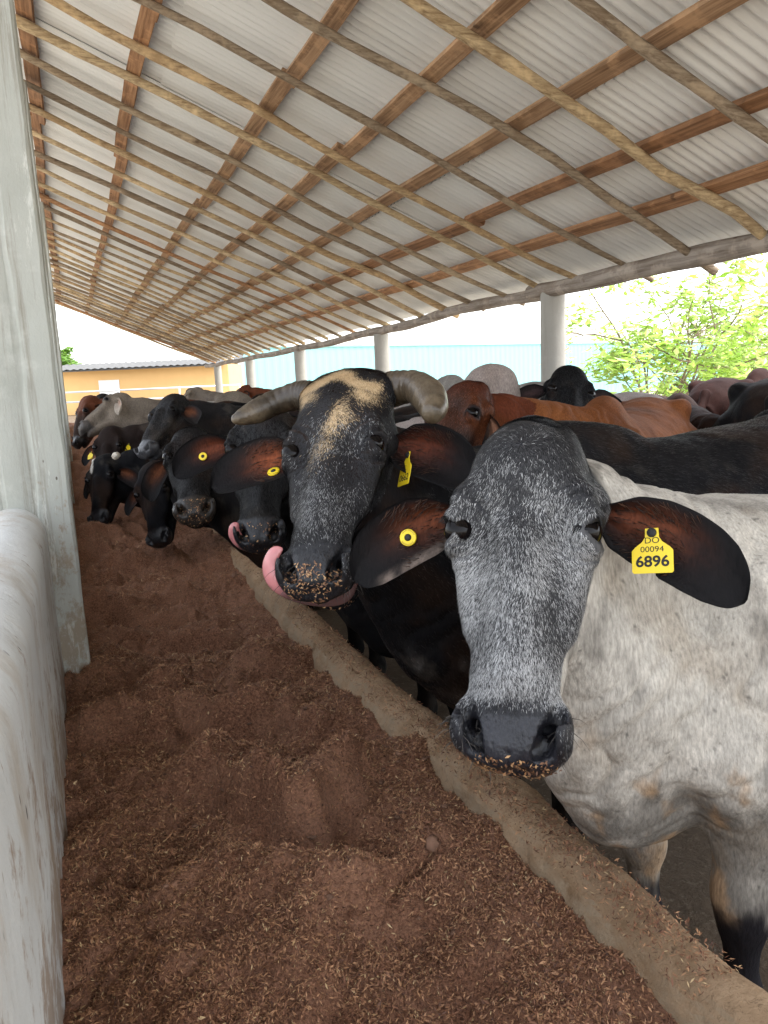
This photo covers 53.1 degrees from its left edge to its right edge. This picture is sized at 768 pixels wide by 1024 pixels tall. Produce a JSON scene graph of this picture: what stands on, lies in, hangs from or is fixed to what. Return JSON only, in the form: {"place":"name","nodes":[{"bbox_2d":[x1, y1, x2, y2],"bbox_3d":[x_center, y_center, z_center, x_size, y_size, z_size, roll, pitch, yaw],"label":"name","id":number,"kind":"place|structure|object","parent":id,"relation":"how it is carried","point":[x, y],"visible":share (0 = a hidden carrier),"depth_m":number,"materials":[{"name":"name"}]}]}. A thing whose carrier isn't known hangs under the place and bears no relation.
{"place":"outdoors","nodes":[
{"label":"outdoors","id":0,"kind":"place"},
{"bbox_2d":[62,357,242,414],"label":"farm building","id":1,"kind":"structure","parent":0,"point":[135,375],"depth_m":45.35,"materials":[{"name":"paint"}]},
{"bbox_2d":[98,380,119,394],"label":"window","id":2,"kind":"structure","parent":1,"relation":"in","point":[103,384],"depth_m":45.31,"materials":[{"name":"white paint"}]},
{"bbox_2d":[55,253,767,384],"label":"sky","id":3,"kind":"structure","parent":0,"point":[95,341],"materials":[{"name":"white"}]},
{"bbox_2d":[68,369,767,991],"bbox_3d":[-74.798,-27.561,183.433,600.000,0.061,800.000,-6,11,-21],"label":"ground","id":4,"kind":"structure","parent":0,"point":[684,877],"depth_m":2.26,"materials":[{"name":"brown soil"}]},
{"bbox_2d":[0,508,67,1023],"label":"trough back wall","id":5,"kind":"structure","parent":4,"relation":"on","point":[33,757],"depth_m":1.40,"materials":[{"name":"concrete"}]},
{"bbox_2d":[0,0,89,673],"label":"concrete column","id":6,"kind":"structure","parent":4,"relation":"on","point":[34,475],"depth_m":2.74,"materials":[{"name":"grey concrete"}]},
{"bbox_2d":[24,82,74,503],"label":"concrete column","id":7,"kind":"structure","parent":4,"relation":"on","point":[49,292],"depth_m":6.73,"materials":[{"name":"grey concrete"}]},
{"bbox_2d":[40,202,72,461],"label":"concrete column","id":8,"kind":"structure","parent":4,"relation":"on","point":[56,326],"depth_m":10.78,"materials":[{"name":"grey concrete"}]},
{"bbox_2d":[61,345,82,364],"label":"bushy tree","id":9,"kind":"object","parent":4,"relation":"on","point":[66,359],"visible":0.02,"depth_m":49.61,"materials":[{"name":"green plant"}]},
{"bbox_2d":[71,395,101,439],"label":"cow","id":10,"kind":"object","parent":4,"relation":"on","point":[78,408],"depth_m":8.54},
{"bbox_2d":[97,393,107,398],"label":"cow","id":11,"kind":"object","parent":4,"relation":"on","point":[101,396],"visible":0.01,"depth_m":9.53},
{"bbox_2d":[71,396,193,448],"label":"cow","id":12,"kind":"object","parent":4,"relation":"on","point":[89,405],"visible":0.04,"depth_m":7.56},
{"bbox_2d":[65,384,240,402],"bbox_3d":[-12.074,-5.672,39.513,9.500,1.400,0.100,-3,10,0],"label":"pipe rail","id":13,"kind":"object","parent":4,"relation":"on","point":[119,390],"visible":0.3,"depth_m":39.38,"materials":[{"name":"white metal"}]},
{"bbox_2d":[81,401,234,465],"bbox_3d":[-1.176,-0.303,6.701,2.685,1.339,0.700,-6,11,-21],"label":"cow","id":14,"kind":"object","parent":4,"relation":"on","point":[112,439],"visible":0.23,"depth_m":6.27},
{"bbox_2d":[83,402,246,523],"bbox_3d":[-0.967,-0.207,6.103,2.650,1.339,0.700,-6,11,-21],"label":"cow","id":15,"kind":"object","parent":4,"relation":"on","point":[110,481],"visible":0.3,"depth_m":5.62},
{"bbox_2d":[78,391,251,437],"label":"cow","id":16,"kind":"object","parent":4,"relation":"on","point":[120,409],"visible":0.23,"depth_m":6.73},
{"bbox_2d":[184,387,238,401],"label":"cow","id":17,"kind":"object","parent":4,"relation":"on","point":[196,393],"visible":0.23,"depth_m":13.12},
{"bbox_2d":[214,366,222,392],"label":"concrete column","id":18,"kind":"structure","parent":4,"relation":"on","point":[218,379],"depth_m":23.75,"materials":[{"name":"grey concrete"}]},
{"bbox_2d":[245,360,255,387],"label":"concrete column","id":19,"kind":"structure","parent":4,"relation":"on","point":[250,373],"depth_m":19.47,"materials":[{"name":"grey concrete"}]},
{"bbox_2d":[141,426,386,674],"bbox_3d":[0.087,0.181,3.738,2.342,1.300,0.648,-6,11,-21],"label":"cow","id":20,"kind":"object","parent":4,"relation":"on","point":[200,503],"visible":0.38,"depth_m":3.37},
{"bbox_2d":[124,410,420,607],"bbox_3d":[-0.307,-0.057,5.081,2.660,1.338,0.700,-6,11,-20],"label":"cow","id":21,"kind":"object","parent":4,"relation":"on","point":[160,519],"visible":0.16,"depth_m":4.73},
{"bbox_2d":[133,393,417,460],"bbox_3d":[-0.453,-0.208,5.698,2.652,1.435,0.706,-6,11,-21],"label":"cow","id":22,"kind":"object","parent":4,"relation":"on","point":[170,415],"visible":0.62,"depth_m":5.09},
{"bbox_2d":[294,350,306,380],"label":"concrete column","id":23,"kind":"structure","parent":4,"relation":"on","point":[300,364],"depth_m":15.21,"materials":[{"name":"grey concrete"}]},
{"bbox_2d":[172,412,453,719],"bbox_3d":[0.408,0.236,3.004,2.275,1.419,0.633,-6,11,-21],"label":"cow","id":24,"kind":"object","parent":4,"relation":"on","point":[263,524],"visible":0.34,"depth_m":2.64},
{"bbox_2d":[238,385,395,407],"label":"cow","id":25,"kind":"object","parent":4,"relation":"on","point":[249,391],"visible":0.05,"depth_m":11.78},
{"bbox_2d":[60,423,677,1023],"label":"feed","id":26,"kind":"object","parent":4,"relation":"on","point":[264,785],"visible":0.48,"depth_m":2.01},
{"bbox_2d":[82,573,630,1023],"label":"feed clods","id":27,"kind":"object","parent":26,"relation":"on","point":[433,843],"visible":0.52,"depth_m":1.81,"materials":[{"name":"brown food"}]},
{"bbox_2d":[61,519,741,1023],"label":"feed flakes","id":28,"kind":"object","parent":26,"relation":"on","point":[199,943],"visible":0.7,"depth_m":1.71,"materials":[{"name":"brown food"}]},
{"bbox_2d":[373,334,389,372],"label":"concrete column","id":29,"kind":"structure","parent":4,"relation":"on","point":[381,353],"depth_m":11.19,"materials":[{"name":"grey concrete"}]},
{"bbox_2d":[394,375,544,408],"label":"cow","id":30,"kind":"object","parent":4,"relation":"on","point":[447,382],"visible":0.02,"depth_m":6.91},
{"bbox_2d":[243,341,723,392],"bbox_3d":[7.755,-6.456,35.424,32.058,2.615,0.163,-11,13,-38],"label":"sheet fence","id":31,"kind":"object","parent":4,"relation":"on","point":[522,361],"visible":0.19,"depth_m":30.90,"materials":[{"name":"white metal"}]},
{"bbox_2d":[210,367,767,835],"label":"cow","id":32,"kind":"object","parent":4,"relation":"on","point":[348,457],"visible":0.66,"depth_m":1.92},
{"bbox_2d":[210,528,767,1023],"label":"trough kerb","id":33,"kind":"structure","parent":4,"relation":"on","point":[734,996],"depth_m":1.66,"materials":[{"name":"concrete"}]},
{"bbox_2d":[395,363,663,427],"bbox_3d":[0.855,-0.165,4.856,2.711,1.537,0.737,-6,11,-21],"label":"cow","id":34,"kind":"object","parent":4,"relation":"on","point":[498,378],"visible":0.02,"depth_m":4.61},
{"bbox_2d":[540,292,565,381],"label":"concrete column","id":35,"kind":"structure","parent":4,"relation":"on","point":[552,328],"depth_m":7.20,"materials":[{"name":"grey concrete"}]},
{"bbox_2d":[14,0,767,367],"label":"shed roof","id":36,"kind":"structure","parent":35,"relation":"on","point":[218,180],"depth_m":5.72,"materials":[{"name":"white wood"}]},
{"bbox_2d":[349,415,767,987],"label":"cow","id":37,"kind":"object","parent":4,"relation":"on","point":[614,623],"visible":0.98,"depth_m":1.38},
{"bbox_2d":[424,380,697,446],"bbox_3d":[1.131,-0.007,4.113,0.873,1.455,2.700,6,13,40],"label":"cow","id":38,"kind":"object","parent":4,"relation":"on","point":[478,413],"visible":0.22,"depth_m":3.49},
{"bbox_2d":[520,365,621,406],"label":"cow","id":39,"kind":"object","parent":4,"relation":"on","point":[570,385],"visible":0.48,"depth_m":4.62},
{"bbox_2d":[529,253,767,396],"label":"lime leaved tree","id":40,"kind":"object","parent":4,"relation":"on","point":[626,359],"visible":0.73,"depth_m":12.39,"materials":[{"name":"green plant"}]},
{"bbox_2d":[655,393,719,428],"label":"cow","id":41,"kind":"object","parent":4,"relation":"on","point":[701,418],"visible":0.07,"depth_m":4.91},
{"bbox_2d":[688,368,767,415],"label":"cow","id":42,"kind":"object","parent":4,"relation":"on","point":[710,395],"visible":0.17,"depth_m":6.26},
{"bbox_2d":[691,283,767,380],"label":"lime leaved tree","id":43,"kind":"object","parent":4,"relation":"on","point":[763,323],"visible":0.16,"depth_m":15.37,"materials":[{"name":"green plant"}]},
{"bbox_2d":[712,378,767,426],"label":"cow","id":44,"kind":"object","parent":4,"relation":"on","point":[748,401],"visible":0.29,"depth_m":4.42}
]}

